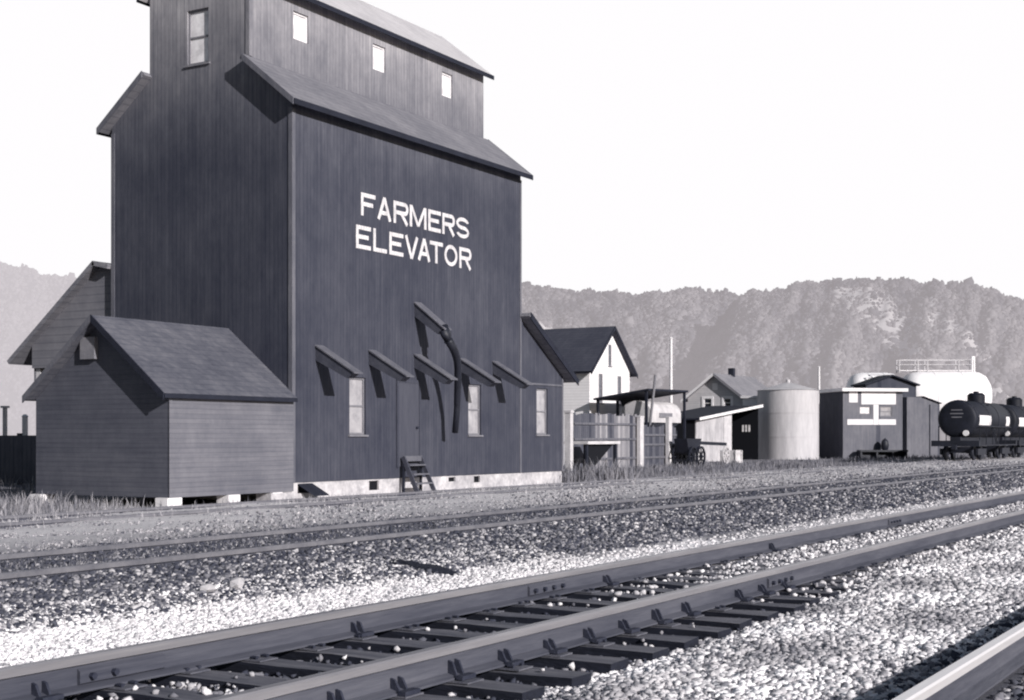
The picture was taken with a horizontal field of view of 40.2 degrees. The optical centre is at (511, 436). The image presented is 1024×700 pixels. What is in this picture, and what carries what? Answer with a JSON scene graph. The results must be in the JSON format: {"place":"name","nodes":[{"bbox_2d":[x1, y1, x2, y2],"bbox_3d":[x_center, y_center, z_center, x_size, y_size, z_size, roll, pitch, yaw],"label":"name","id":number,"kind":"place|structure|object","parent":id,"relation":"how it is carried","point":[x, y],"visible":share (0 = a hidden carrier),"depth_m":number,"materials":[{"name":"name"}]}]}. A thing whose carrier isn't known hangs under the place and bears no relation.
{"place":"outdoors","nodes":[
{"label":"outdoors","id":0,"kind":"place"},
{"bbox_2d":[0,266,75,434],"bbox_3d":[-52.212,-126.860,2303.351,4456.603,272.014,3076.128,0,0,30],"label":"hills","id":1,"kind":"structure","parent":0,"point":[11,396],"depth_m":1558.72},
{"bbox_2d":[0,445,1023,699],"bbox_3d":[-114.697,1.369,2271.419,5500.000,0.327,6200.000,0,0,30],"label":"ground","id":2,"kind":"structure","parent":0,"point":[46,537],"depth_m":21.91,"materials":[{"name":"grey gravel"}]},
{"bbox_2d":[0,406,9,434],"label":"gate post","id":3,"kind":"object","parent":2,"relation":"on","point":[4,420],"visible":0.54,"depth_m":52.97,"materials":[{"name":"grey wood"}]},
{"bbox_2d":[0,433,35,484],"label":"board fence","id":4,"kind":"object","parent":2,"relation":"on","point":[18,455],"visible":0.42,"depth_m":43.90,"materials":[{"name":"brown wood"}]},
{"bbox_2d":[21,414,28,434],"bbox_3d":[-16.739,0.360,48.120,0.260,2.280,0.247,0,0,30],"label":"gate post","id":5,"kind":"object","parent":2,"relation":"on","point":[24,424],"visible":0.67,"depth_m":48.04,"materials":[{"name":"grey wood"}]},
{"bbox_2d":[0,261,76,434],"bbox_3d":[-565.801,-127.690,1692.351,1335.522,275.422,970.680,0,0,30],"label":"distant woods","id":6,"kind":"object","parent":2,"relation":"on","point":[37,314],"visible":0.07,"depth_m":1728.57,"materials":[{"name":"grey plant"}]},
{"bbox_2d":[68,680,222,699],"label":"railroad tie","id":7,"kind":"object","parent":2,"relation":"on","point":[123,690],"visible":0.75,"depth_m":7.62,"materials":[{"name":"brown wood"}]},
{"bbox_2d":[22,314,297,506],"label":"clapboard shed","id":8,"kind":"structure","parent":2,"relation":"on","point":[167,413],"depth_m":30.72,"materials":[{"name":"paint"}]},
{"bbox_2d":[199,584,215,592],"bbox_3d":[-2.522,1.263,11.604,0.113,0.101,0.177,0,0,30],"label":"white rock","id":9,"kind":"object","parent":2,"relation":"on","point":[208,587],"visible":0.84,"depth_m":11.55,"materials":[{"name":"stone"}]},
{"bbox_2d":[227,577,243,588],"bbox_3d":[-2.353,1.254,11.953,0.126,0.117,0.181,0,0,23],"label":"white rock","id":10,"kind":"object","parent":2,"relation":"on","point":[236,583],"visible":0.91,"depth_m":11.89,"materials":[{"name":"stone"}]},
{"bbox_2d":[7,0,578,500],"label":"grain elevator","id":11,"kind":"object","parent":2,"relation":"on","point":[317,208],"visible":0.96,"depth_m":35.63,"materials":[{"name":"paint"}]},
{"bbox_2d":[184,8,209,67],"bbox_3d":[-7.735,-9.849,34.536,0.820,1.397,0.145,0,0,30],"label":"window","id":12,"kind":"structure","parent":11,"relation":"in","point":[198,19],"depth_m":34.59,"materials":[{"name":"glass"}]},
{"bbox_2d":[293,11,306,42],"bbox_3d":[-5.393,-10.350,35.407,0.045,0.694,0.594,0,0,30],"label":"window","id":13,"kind":"structure","parent":11,"relation":"in","point":[299,21],"depth_m":35.44,"materials":[{"name":"white glass"}]},
{"bbox_2d":[348,378,368,436],"bbox_3d":[-3.903,-0.753,35.238,0.145,1.487,0.800,0,0,30],"label":"window","id":14,"kind":"structure","parent":11,"relation":"in","point":[356,385],"depth_m":35.32,"materials":[{"name":"glass"}]},
{"bbox_2d":[373,44,383,72],"bbox_3d":[-3.690,-10.350,38.303,0.045,0.694,0.574,0,0,30],"label":"window","id":15,"kind":"structure","parent":11,"relation":"in","point":[378,52],"depth_m":38.37,"materials":[{"name":"white glass"}]},
{"bbox_2d":[396,380,420,467],"bbox_3d":[-2.716,-0.360,37.122,0.088,2.320,1.110,0,0,30],"label":"door","id":16,"kind":"structure","parent":11,"relation":"in","point":[408,393],"depth_m":37.10,"materials":[{"name":"wood"}]},
{"bbox_2d":[442,72,450,97],"bbox_3d":[-1.967,-10.350,41.234,0.045,0.694,0.554,0,0,30],"label":"window","id":17,"kind":"structure","parent":11,"relation":"in","point":[446,79],"depth_m":41.31,"materials":[{"name":"white glass"}]},
{"bbox_2d":[467,384,483,436],"bbox_3d":[-1.085,-0.753,40.031,0.145,1.487,0.800,0,0,30],"label":"window","id":18,"kind":"structure","parent":11,"relation":"in","point":[473,390],"depth_m":40.11,"materials":[{"name":"glass"}]},
{"bbox_2d":[536,389,549,435],"bbox_3d":[0.917,-0.763,43.436,0.145,1.467,0.820,0,0,30],"label":"window","id":19,"kind":"structure","parent":11,"relation":"in","point":[541,393],"depth_m":43.55,"materials":[{"name":"glass"}]},
{"bbox_2d":[139,665,482,699],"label":"railroad tie","id":20,"kind":"object","parent":2,"relation":"on","point":[206,677],"visible":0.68,"depth_m":8.03,"materials":[{"name":"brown wood"}]},
{"bbox_2d":[209,654,544,699],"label":"railroad tie","id":21,"kind":"object","parent":2,"relation":"on","point":[481,688],"visible":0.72,"depth_m":7.90,"materials":[{"name":"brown wood"}]},
{"bbox_2d":[401,455,435,491],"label":"wooden steps","id":22,"kind":"structure","parent":2,"relation":"on","point":[406,465],"depth_m":36.88,"materials":[{"name":"grey wood"}]},
{"bbox_2d":[389,559,457,575],"bbox_3d":[-1.088,1.302,14.166,1.704,0.119,0.444,0,0,41],"label":"cinder heap","id":23,"kind":"object","parent":2,"relation":"on","point":[433,567],"visible":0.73,"depth_m":13.83,"materials":[{"name":"black gravel"}]},
{"bbox_2d":[270,643,591,687],"bbox_3d":[-0.712,1.445,8.806,2.618,0.178,0.254,0,0,31],"label":"railroad tie","id":24,"kind":"object","parent":2,"relation":"on","point":[529,675],"visible":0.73,"depth_m":8.35,"materials":[{"name":"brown wood"}]},
{"bbox_2d":[324,634,628,673],"bbox_3d":[-0.463,1.443,9.303,2.606,0.178,0.260,0,0,29],"label":"railroad tie","id":25,"kind":"object","parent":2,"relation":"on","point":[598,664],"visible":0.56,"depth_m":8.85,"materials":[{"name":"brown wood"}]},
{"bbox_2d":[0,454,1001,515],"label":"tall weeds","id":26,"kind":"object","parent":2,"relation":"on","point":[575,474],"visible":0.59,"depth_m":47.55,"materials":[{"name":"grey plant"}]},
{"bbox_2d":[0,486,1023,699],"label":"white gravel","id":27,"kind":"structure","parent":2,"relation":"on","point":[707,671],"depth_m":10.37,"materials":[{"name":"white gravel"}]},
{"bbox_2d":[0,460,1023,699],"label":"cinder ballast","id":28,"kind":"structure","parent":2,"relation":"on","point":[837,504],"depth_m":16.63,"materials":[{"name":"gravel"}]},
{"bbox_2d":[0,491,1023,699],"bbox_3d":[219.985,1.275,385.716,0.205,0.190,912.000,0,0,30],"label":"rail","id":29,"kind":"object","parent":2,"relation":"on","point":[59,678],"visible":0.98,"depth_m":9.79,"materials":[{"name":"metal"}]},
{"bbox_2d":[0,469,1023,580],"bbox_3d":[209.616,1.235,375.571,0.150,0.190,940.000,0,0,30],"label":"rail","id":30,"kind":"object","parent":2,"relation":"on","point":[15,575],"visible":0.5,"depth_m":15.84,"materials":[{"name":"grey metal"}]},
{"bbox_2d":[0,464,1023,560],"bbox_3d":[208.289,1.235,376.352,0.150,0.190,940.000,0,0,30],"label":"rail","id":31,"kind":"object","parent":2,"relation":"on","point":[70,551],"visible":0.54,"depth_m":18.53,"materials":[{"name":"grey metal"}]},
{"bbox_2d":[0,457,1023,528],"bbox_3d":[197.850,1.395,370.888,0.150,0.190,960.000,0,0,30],"label":"rail","id":32,"kind":"object","parent":2,"relation":"on","point":[37,522],"visible":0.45,"depth_m":28.58,"materials":[{"name":"grey metal"}]},
{"bbox_2d":[0,455,1023,520],"bbox_3d":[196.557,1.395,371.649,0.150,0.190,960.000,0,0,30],"label":"rail","id":33,"kind":"object","parent":2,"relation":"on","point":[43,515],"visible":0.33,"depth_m":31.05,"materials":[{"name":"grey metal"}]},
{"bbox_2d":[931,391,1016,459],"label":"tank car","id":34,"kind":"object","parent":33,"relation":"on","point":[977,424],"visible":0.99,"depth_m":78.84,"materials":[{"name":"black metal"}]},
{"bbox_2d":[987,396,1023,457],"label":"tank car","id":35,"kind":"object","parent":33,"relation":"on","point":[1013,406],"visible":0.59,"depth_m":88.48,"materials":[{"name":"black metal"}]},
{"bbox_2d":[373,624,668,661],"bbox_3d":[-0.154,1.444,9.758,2.606,0.178,0.260,0,0,30],"label":"railroad tie","id":36,"kind":"object","parent":2,"relation":"on","point":[595,648],"visible":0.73,"depth_m":9.31,"materials":[{"name":"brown wood"}]},
{"bbox_2d":[419,615,698,649],"bbox_3d":[0.109,1.445,10.265,2.608,0.178,0.262,0,0,30],"label":"railroad tie","id":37,"kind":"object","parent":2,"relation":"on","point":[671,642],"visible":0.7,"depth_m":9.81,"materials":[{"name":"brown wood"}]},
{"bbox_2d":[564,410,573,469],"bbox_3d":[2.361,0.200,58.000,0.320,2.600,0.320,0,0,30],"label":"gate post","id":38,"kind":"object","parent":2,"relation":"on","point":[569,434],"visible":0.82,"depth_m":57.89,"materials":[{"name":"white wood"}]},
{"bbox_2d":[563,441,619,469],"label":"loading platform","id":39,"kind":"structure","parent":2,"relation":"on","point":[593,450],"depth_m":59.48,"materials":[{"name":"white wood"}]},
{"bbox_2d":[459,608,730,639],"bbox_3d":[0.405,1.445,10.722,2.617,0.178,0.257,0,0,30],"label":"railroad tie","id":40,"kind":"object","parent":2,"relation":"on","point":[680,629],"visible":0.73,"depth_m":10.27,"materials":[{"name":"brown wood"}]},
{"bbox_2d":[573,412,640,468],"bbox_3d":[4.439,0.200,64.844,0.210,2.600,6.900,0,0,30],"label":"plank fence","id":41,"kind":"object","parent":2,"relation":"on","point":[622,428],"visible":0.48,"depth_m":64.80,"materials":[{"name":"grey wood"}]},
{"bbox_2d":[206,509,1023,699],"bbox_3d":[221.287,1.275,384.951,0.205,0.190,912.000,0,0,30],"label":"rail","id":42,"kind":"object","parent":2,"relation":"on","point":[410,673],"visible":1,"depth_m":9.14,"materials":[{"name":"metal"}]},
{"bbox_2d":[491,600,751,630],"bbox_3d":[0.645,1.443,11.220,2.608,0.178,0.262,0,0,31],"label":"railroad tie","id":43,"kind":"object","parent":2,"relation":"on","point":[526,606],"visible":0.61,"depth_m":11.15,"materials":[{"name":"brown wood"}]},
{"bbox_2d":[522,281,742,401],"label":"ridge woods","id":44,"kind":"object","parent":2,"relation":"on","point":[685,318],"visible":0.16,"depth_m":893.27,"materials":[{"name":"grey plant"}]},
{"bbox_2d":[636,416,643,466],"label":"fence post","id":45,"kind":"object","parent":2,"relation":"on","point":[640,439],"visible":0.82,"depth_m":67.20,"materials":[{"name":"white wood"}]},
{"bbox_2d":[593,388,687,463],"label":"open canopy","id":46,"kind":"object","parent":2,"relation":"on","point":[645,395],"visible":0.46,"depth_m":73.32,"materials":[{"name":"black wood"}]},
{"bbox_2d":[621,401,680,438],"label":"storage tank","id":47,"kind":"object","parent":2,"relation":"on","point":[662,411],"visible":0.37,"depth_m":72.31,"materials":[{"name":"metal"}]},
{"bbox_2d":[648,375,656,426],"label":"leaning pole","id":48,"kind":"object","parent":2,"relation":"on","point":[652,400],"visible":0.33,"depth_m":70.94,"materials":[{"name":"paint"}]},
{"bbox_2d":[533,594,777,621],"bbox_3d":[0.930,1.446,11.675,2.608,0.178,0.262,0,0,30],"label":"railroad tie","id":49,"kind":"object","parent":2,"relation":"on","point":[728,612],"visible":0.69,"depth_m":11.21,"materials":[{"name":"brown wood"}]},
{"bbox_2d":[644,425,676,466],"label":"plank fence","id":50,"kind":"object","parent":2,"relation":"on","point":[654,445],"visible":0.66,"depth_m":69.28,"materials":[{"name":"grey wood"}]},
{"bbox_2d":[665,417,672,466],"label":"fence post","id":51,"kind":"object","parent":2,"relation":"on","point":[668,438],"visible":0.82,"depth_m":70.08,"materials":[{"name":"white wood"}]},
{"bbox_2d":[669,337,672,402],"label":"tall pole","id":52,"kind":"object","parent":2,"relation":"on","point":[670,388],"visible":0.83,"depth_m":83.92,"materials":[{"name":"paint"}]},
{"bbox_2d":[561,588,804,613],"bbox_3d":[1.247,1.444,12.153,2.606,0.178,0.260,0,0,31],"label":"railroad tie","id":53,"kind":"object","parent":2,"relation":"on","point":[588,594],"visible":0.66,"depth_m":11.69,"materials":[{"name":"brown wood"}]},
{"bbox_2d":[671,439,726,466],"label":"farm wagon","id":54,"kind":"object","parent":2,"relation":"on","point":[692,447],"visible":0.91,"depth_m":70.12,"materials":[{"name":"black wood"}]},
{"bbox_2d":[589,584,819,604],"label":"railroad tie","id":55,"kind":"object","parent":2,"relation":"on","point":[773,598],"visible":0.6,"depth_m":12.16,"materials":[{"name":"brown wood"}]},
{"bbox_2d":[674,404,762,461],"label":"open shed","id":56,"kind":"structure","parent":2,"relation":"on","point":[734,427],"depth_m":88.45,"materials":[{"name":"white paint"}]},
{"bbox_2d":[724,414,731,449],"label":"door","id":57,"kind":"structure","parent":56,"relation":"in","point":[727,418],"depth_m":88.32,"materials":[{"name":"white wood"}]},
{"bbox_2d":[722,446,729,463],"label":"wagon wheel","id":58,"kind":"object","parent":2,"relation":"on","point":[725,453],"visible":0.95,"depth_m":77.30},
{"bbox_2d":[619,577,839,597],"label":"railroad tie","id":59,"kind":"object","parent":2,"relation":"on","point":[680,585],"visible":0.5,"depth_m":13.12,"materials":[{"name":"brown wood"}]},
{"bbox_2d":[720,450,741,462],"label":"wooden crate","id":60,"kind":"object","parent":2,"relation":"on","point":[736,455],"visible":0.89,"depth_m":79.51,"materials":[{"name":"white wood"}]},
{"bbox_2d":[741,396,756,405],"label":"white outbuilding","id":61,"kind":"structure","parent":2,"relation":"on","point":[749,400],"depth_m":97.32,"materials":[{"name":"paint"}]},
{"bbox_2d":[642,573,864,590],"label":"railroad tie","id":62,"kind":"object","parent":2,"relation":"on","point":[692,580],"visible":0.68,"depth_m":13.15,"materials":[{"name":"brown wood"}]},
{"bbox_2d":[671,568,873,583],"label":"railroad tie","id":63,"kind":"object","parent":2,"relation":"on","point":[827,579],"visible":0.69,"depth_m":14.05,"materials":[{"name":"brown wood"}]},
{"bbox_2d":[691,564,884,577],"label":"railroad tie","id":64,"kind":"object","parent":2,"relation":"on","point":[847,573],"visible":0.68,"depth_m":14.66,"materials":[{"name":"brown wood"}]},
{"bbox_2d":[757,379,818,459],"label":"round tank","id":65,"kind":"object","parent":2,"relation":"on","point":[788,419],"visible":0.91,"depth_m":93.25,"materials":[{"name":"white metal"}]},
{"bbox_2d":[714,560,901,572],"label":"railroad tie","id":66,"kind":"object","parent":2,"relation":"on","point":[861,568],"visible":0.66,"depth_m":15.06,"materials":[{"name":"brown wood"}]},
{"bbox_2d":[818,366,819,389],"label":"tall pole","id":67,"kind":"object","parent":2,"relation":"on","point":[818,377],"visible":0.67,"depth_m":107.94,"materials":[{"name":"metal"}]},
{"bbox_2d":[735,556,908,568],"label":"railroad tie","id":68,"kind":"object","parent":2,"relation":"on","point":[875,564],"visible":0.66,"depth_m":15.60,"materials":[{"name":"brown wood"}]},
{"bbox_2d":[750,553,923,564],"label":"railroad tie","id":69,"kind":"object","parent":2,"relation":"on","point":[888,559],"visible":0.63,"depth_m":15.54,"materials":[{"name":"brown wood"}]},
{"bbox_2d":[769,551,923,558],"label":"railroad tie","id":70,"kind":"object","parent":2,"relation":"on","point":[902,557],"visible":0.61,"depth_m":15.98,"materials":[{"name":"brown wood"}]},
{"bbox_2d":[819,388,907,458],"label":"wooden office","id":71,"kind":"structure","parent":2,"relation":"on","point":[852,421],"depth_m":95.48,"materials":[{"name":"grey wood"}]},
{"bbox_2d":[859,406,869,414],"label":"window","id":72,"kind":"structure","parent":71,"relation":"in","point":[863,410],"depth_m":95.35,"materials":[{"name":"glass"}]},
{"bbox_2d":[880,406,891,416],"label":"window","id":73,"kind":"structure","parent":71,"relation":"in","point":[885,411],"depth_m":95.63,"materials":[{"name":"glass"}]},
{"bbox_2d":[846,372,893,387],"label":"storage tank","id":74,"kind":"object","parent":2,"relation":"on","point":[856,378],"visible":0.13,"depth_m":135.11,"materials":[{"name":"metal"}]},
{"bbox_2d":[857,450,907,458],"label":"plank bench","id":75,"kind":"object","parent":2,"relation":"on","point":[887,453],"visible":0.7,"depth_m":94.94,"materials":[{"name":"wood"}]},
{"bbox_2d":[881,438,888,449],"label":"black drum","id":76,"kind":"object","parent":75,"relation":"on","point":[884,444],"visible":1,"depth_m":94.79,"materials":[{"name":"metal"}]},
{"bbox_2d":[802,544,962,553],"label":"railroad tie","id":77,"kind":"object","parent":2,"relation":"on","point":[838,547],"visible":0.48,"depth_m":17.53,"materials":[{"name":"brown wood"}]},
{"bbox_2d":[828,538,954,545],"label":"railroad tie","id":78,"kind":"object","parent":2,"relation":"on","point":[947,544],"visible":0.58,"depth_m":17.94,"materials":[{"name":"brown wood"}]},
{"bbox_2d":[850,374,941,456],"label":"wooden warehouse","id":79,"kind":"structure","parent":2,"relation":"on","point":[920,423],"depth_m":103.63,"materials":[{"name":"grey wood"}]},
{"bbox_2d":[838,536,977,543],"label":"railroad tie","id":80,"kind":"object","parent":2,"relation":"on","point":[886,539],"visible":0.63,"depth_m":18.38,"materials":[{"name":"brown wood"}]},
{"bbox_2d":[850,533,983,540],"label":"railroad tie","id":81,"kind":"object","parent":2,"relation":"on","point":[855,535],"visible":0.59,"depth_m":19.30,"materials":[{"name":"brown wood"}]},
{"bbox_2d":[862,531,1008,538],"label":"railroad tie","id":82,"kind":"object","parent":2,"relation":"on","point":[871,532],"visible":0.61,"depth_m":19.34,"materials":[{"name":"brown wood"}]},
{"bbox_2d":[896,356,991,446],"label":"storage tank","id":83,"kind":"object","parent":2,"relation":"on","point":[943,387],"visible":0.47,"depth_m":130.12,"materials":[{"name":"metal"}]},
{"bbox_2d":[894,525,1008,530],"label":"railroad tie","id":84,"kind":"object","parent":2,"relation":"on","point":[925,528],"visible":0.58,"depth_m":21.42,"materials":[{"name":"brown wood"}]},
{"bbox_2d":[892,622,1023,699],"bbox_3d":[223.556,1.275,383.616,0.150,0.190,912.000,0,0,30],"label":"rail","id":85,"kind":"object","parent":2,"relation":"on","point":[979,672],"visible":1,"depth_m":7.54,"materials":[{"name":"metal"}]},
{"bbox_2d":[0,0,1023,299],"label":"sky","id":86,"kind":"structure","parent":0,"point":[738,146],"materials":[{"name":"white"}]},
{"bbox_2d":[544,326,637,464],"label":"white house","id":87,"kind":"structure","parent":0,"point":[598,361],"depth_m":74.52,"materials":[{"name":"paint"}]},
{"bbox_2d":[599,374,603,403],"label":"window","id":88,"kind":"structure","parent":87,"relation":"in","point":[600,375],"depth_m":74.21,"materials":[{"name":"glass"}]},
{"bbox_2d":[608,345,612,366],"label":"window","id":89,"kind":"structure","parent":87,"relation":"in","point":[609,346],"depth_m":75.12,"materials":[{"name":"glass"}]},
{"bbox_2d":[617,376,621,405],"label":"window","id":90,"kind":"structure","parent":87,"relation":"in","point":[618,377],"depth_m":76.11,"materials":[{"name":"glass"}]},
{"bbox_2d":[523,284,681,388],"bbox_3d":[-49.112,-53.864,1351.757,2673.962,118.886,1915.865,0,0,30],"label":"hills","id":91,"kind":"structure","parent":0,"point":[635,385],"depth_m":870.50,"materials":[{"name":"soil"}]},
{"bbox_2d":[680,368,766,409],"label":"grey house","id":92,"kind":"structure","parent":0,"point":[730,388],"depth_m":100.34,"materials":[{"name":"white paint"}]},
{"bbox_2d":[702,396,713,406],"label":"window","id":93,"kind":"structure","parent":92,"relation":"in","point":[706,400],"depth_m":100.37,"materials":[{"name":"white paint"}]},
{"bbox_2d":[722,396,732,405],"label":"window","id":94,"kind":"structure","parent":92,"relation":"in","point":[726,400],"depth_m":99.60,"materials":[{"name":"grey glass"}]},
{"bbox_2d":[714,284,1023,439],"bbox_3d":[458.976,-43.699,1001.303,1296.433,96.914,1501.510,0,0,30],"label":"bluff","id":95,"kind":"structure","parent":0,"point":[882,323],"depth_m":677.10,"materials":[{"name":"stone"}]},
{"bbox_2d":[659,276,1023,440],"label":"bluff woods","id":96,"kind":"object","parent":95,"relation":"on","point":[995,322],"visible":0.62,"depth_m":640.46,"materials":[{"name":"grey plant"}]}
]}

